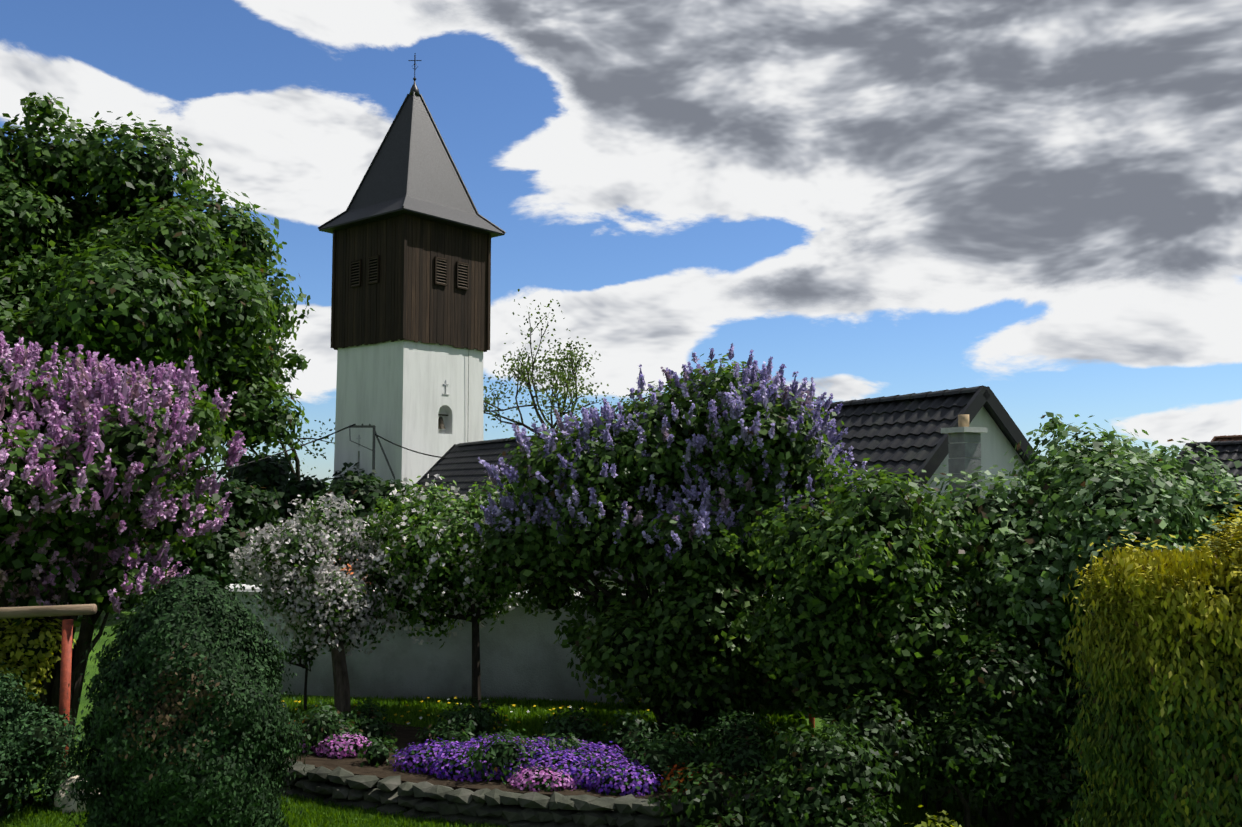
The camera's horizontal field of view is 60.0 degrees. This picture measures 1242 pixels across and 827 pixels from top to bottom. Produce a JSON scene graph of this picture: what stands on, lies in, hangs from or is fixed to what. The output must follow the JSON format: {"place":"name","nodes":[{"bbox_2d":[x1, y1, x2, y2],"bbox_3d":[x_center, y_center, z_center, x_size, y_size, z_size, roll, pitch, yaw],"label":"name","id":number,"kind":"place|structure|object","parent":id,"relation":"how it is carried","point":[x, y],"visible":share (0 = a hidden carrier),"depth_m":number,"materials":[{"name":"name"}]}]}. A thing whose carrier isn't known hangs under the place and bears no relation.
{"place":"outdoors","nodes":[
{"label":"outdoors","id":0,"kind":"place"},
{"bbox_2d":[0,581,1116,826],"bbox_3d":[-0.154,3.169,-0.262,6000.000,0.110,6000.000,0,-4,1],"label":"ground","id":1,"kind":"structure","parent":0,"point":[332,813],"depth_m":10.59,"materials":[{"name":"green plant"}]},
{"bbox_2d":[0,617,75,707],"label":"yellow shrub","id":2,"kind":"object","parent":1,"relation":"on","point":[29,646],"visible":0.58,"depth_m":12.11,"materials":[{"name":"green plant"}]},
{"bbox_2d":[0,662,84,820],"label":"juniper shrub","id":3,"kind":"object","parent":1,"relation":"on","point":[30,755],"visible":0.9,"depth_m":10.50,"materials":[{"name":"green plant"}]},
{"bbox_2d":[0,604,96,768],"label":"red rail posts","id":4,"kind":"object","parent":1,"relation":"on","point":[67,629],"visible":0.77,"depth_m":10.97,"materials":[{"name":"paint"}]},
{"bbox_2d":[54,775,99,814],"bbox_3d":[-5.405,3.825,10.761,0.500,0.381,0.426,0,-4,1],"label":"white rock","id":5,"kind":"object","parent":1,"relation":"on","point":[66,808],"visible":0.27,"depth_m":10.64,"materials":[{"name":"white stone"}]},
{"bbox_2d":[0,331,246,750],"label":"lilac bush","id":6,"kind":"object","parent":1,"relation":"on","point":[93,490],"visible":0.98,"depth_m":12.47,"materials":[{"name":"purple plant"}]},
{"bbox_2d":[0,91,314,623],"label":"tree","id":7,"kind":"object","parent":1,"relation":"on","point":[134,260],"visible":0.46,"depth_m":25.26,"materials":[{"name":"green plant"}]},
{"bbox_2d":[48,563,319,826],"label":"thuja","id":8,"kind":"object","parent":1,"relation":"on","point":[185,725],"visible":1,"depth_m":8.99,"materials":[{"name":"green plant"}]},
{"bbox_2d":[188,323,334,481],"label":"sparse tree","id":9,"kind":"object","parent":1,"relation":"on","point":[297,466],"visible":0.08,"depth_m":48.98,"materials":[{"name":"green plant"}]},
{"bbox_2d":[110,470,454,596],"bbox_3d":[-10.479,3.833,32.587,11.027,4.296,5.586,3,-5,-36],"label":"treeline","id":10,"kind":"object","parent":1,"relation":"on","point":[250,507],"visible":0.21,"depth_m":31.07,"materials":[{"name":"green plant"}]},
{"bbox_2d":[215,449,371,532],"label":"treeline","id":11,"kind":"object","parent":1,"relation":"on","point":[272,474],"visible":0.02,"depth_m":42.78,"materials":[{"name":"green plant"}]},
{"bbox_2d":[282,631,321,710],"bbox_3d":[-4.561,3.757,15.304,0.629,1.336,0.590,0,-4,1],"label":"sapling","id":12,"kind":"object","parent":1,"relation":"on","point":[304,654],"visible":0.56,"depth_m":15.33,"materials":[{"name":"green plant"}]},
{"bbox_2d":[229,492,413,720],"bbox_3d":[-4.144,2.732,14.680,2.542,3.307,2.321,0,-4,1],"label":"flowering tree","id":13,"kind":"object","parent":1,"relation":"on","point":[324,597],"visible":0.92,"depth_m":14.41,"materials":[{"name":"white plant"}]},
{"bbox_2d":[213,424,445,479],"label":"power mast","id":14,"kind":"object","parent":1,"relation":"on","point":[373,442],"visible":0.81,"depth_m":43.02,"materials":[{"name":"metal"}]},
{"bbox_2d":[334,559,367,582],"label":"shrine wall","id":15,"kind":"structure","parent":1,"relation":"on","point":[349,570],"depth_m":18.91,"materials":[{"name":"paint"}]},
{"bbox_2d":[318,53,505,486],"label":"church tower","id":16,"kind":"structure","parent":1,"relation":"on","point":[412,230],"depth_m":44.99,"materials":[{"name":"white paint"}]},
{"bbox_2d":[362,474,543,707],"bbox_3d":[-2.344,2.641,15.333,2.997,3.566,2.404,0,-4,1],"label":"fruit tree","id":17,"kind":"object","parent":1,"relation":"on","point":[437,541],"visible":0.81,"depth_m":14.94,"materials":[{"name":"green plant"}]},
{"bbox_2d":[233,592,820,716],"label":"garden wall","id":18,"kind":"structure","parent":1,"relation":"on","point":[522,655],"depth_m":16.50,"materials":[{"name":"paint"}]},
{"bbox_2d":[226,584,772,597],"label":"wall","id":19,"kind":"structure","parent":18,"relation":"on","point":[248,588],"depth_m":17.25,"materials":[{"name":"paint"}]},
{"bbox_2d":[274,721,782,826],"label":"flower bed soil","id":20,"kind":"structure","parent":1,"relation":"on","point":[592,784],"depth_m":10.59,"materials":[{"name":"soil"}]},
{"bbox_2d":[285,697,778,789],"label":"flower bed plants","id":21,"kind":"object","parent":20,"relation":"on","point":[739,741],"visible":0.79,"depth_m":11.96,"materials":[{"name":"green plant"}]},
{"bbox_2d":[483,289,612,434],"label":"sparse tree","id":22,"kind":"object","parent":1,"relation":"on","point":[561,377],"visible":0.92,"depth_m":50.55,"materials":[{"name":"green plant"}]},
{"bbox_2d":[281,694,824,771],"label":"lawn grass","id":23,"kind":"structure","parent":1,"relation":"on","point":[532,721],"depth_m":15.30,"materials":[{"name":"green plant"}]},
{"bbox_2d":[283,696,783,741],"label":"flowers","id":24,"kind":"object","parent":23,"relation":"on","point":[408,722],"visible":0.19,"depth_m":14.98,"materials":[{"name":"yellow plant"}]},
{"bbox_2d":[603,386,656,418],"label":"sparse tree","id":25,"kind":"object","parent":1,"relation":"on","point":[629,401],"visible":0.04,"depth_m":55.49,"materials":[{"name":"green plant"}]},
{"bbox_2d":[467,343,875,736],"bbox_3d":[0.748,1.753,14.257,5.615,5.362,3.975,0,-4,1],"label":"lilac bush","id":26,"kind":"object","parent":1,"relation":"on","point":[673,481],"visible":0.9,"depth_m":13.36,"materials":[{"name":"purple plant"}]},
{"bbox_2d":[412,385,1043,638],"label":"house","id":27,"kind":"structure","parent":1,"relation":"on","point":[895,432],"depth_m":19.50,"materials":[{"name":"black tile"}]},
{"bbox_2d":[809,707,814,727],"bbox_3d":[2.602,3.211,14.738,0.100,2.343,0.100,0,-4,1],"label":"post","id":28,"kind":"object","parent":1,"relation":"on","point":[812,720],"depth_m":14.64,"materials":[{"name":"paint"}]},
{"bbox_2d":[713,456,997,800],"bbox_3d":[2.672,2.302,11.318,2.624,3.734,2.621,3,-5,-34],"label":"shrub","id":29,"kind":"object","parent":1,"relation":"on","point":[866,611],"visible":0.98,"depth_m":10.85,"materials":[{"name":"green plant"}]},
{"bbox_2d":[648,625,1122,826],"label":"bush","id":30,"kind":"object","parent":1,"relation":"on","point":[992,734],"visible":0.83,"depth_m":9.87,"materials":[{"name":"green plant"}]},
{"bbox_2d":[810,485,999,760],"bbox_3d":[3.379,2.590,13.009,2.829,3.449,2.271,0,-4,1],"label":"shrub","id":31,"kind":"object","parent":1,"relation":"on","point":[932,690],"visible":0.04,"depth_m":12.75,"materials":[{"name":"green plant"}]},
{"bbox_2d":[905,805,961,826],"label":"plant","id":32,"kind":"object","parent":1,"relation":"on","point":[939,819],"visible":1,"depth_m":8.22,"materials":[{"name":"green plant"}]},
{"bbox_2d":[941,414,987,687],"bbox_3d":[5.647,2.995,17.520,0.520,5.965,0.520,2,-5,-28],"label":"chimney","id":33,"kind":"object","parent":1,"relation":"on","point":[964,445],"visible":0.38,"depth_m":17.56,"materials":[{"name":"concrete"}]},
{"bbox_2d":[914,412,1241,804],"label":"willow shrub","id":34,"kind":"object","parent":1,"relation":"on","point":[1098,495],"visible":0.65,"depth_m":11.05,"materials":[{"name":"green plant"}]},
{"bbox_2d":[1046,491,1241,826],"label":"yellow-green hedge","id":35,"kind":"object","parent":1,"relation":"on","point":[1169,754],"visible":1,"depth_m":6.46,"materials":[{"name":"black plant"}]},
{"bbox_2d":[1176,440,1241,493],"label":"house","id":36,"kind":"structure","parent":1,"relation":"on","point":[1231,450],"depth_m":31.36,"materials":[{"name":"black tile"}]},
{"bbox_2d":[1210,435,1241,441],"bbox_3d":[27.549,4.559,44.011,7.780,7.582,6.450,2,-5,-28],"label":"roof ridge","id":37,"kind":"structure","parent":36,"relation":"attached to","point":[1229,438],"depth_m":46.49,"materials":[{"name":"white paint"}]},
{"bbox_2d":[0,0,1241,489],"label":"sky","id":38,"kind":"structure","parent":0,"point":[1037,203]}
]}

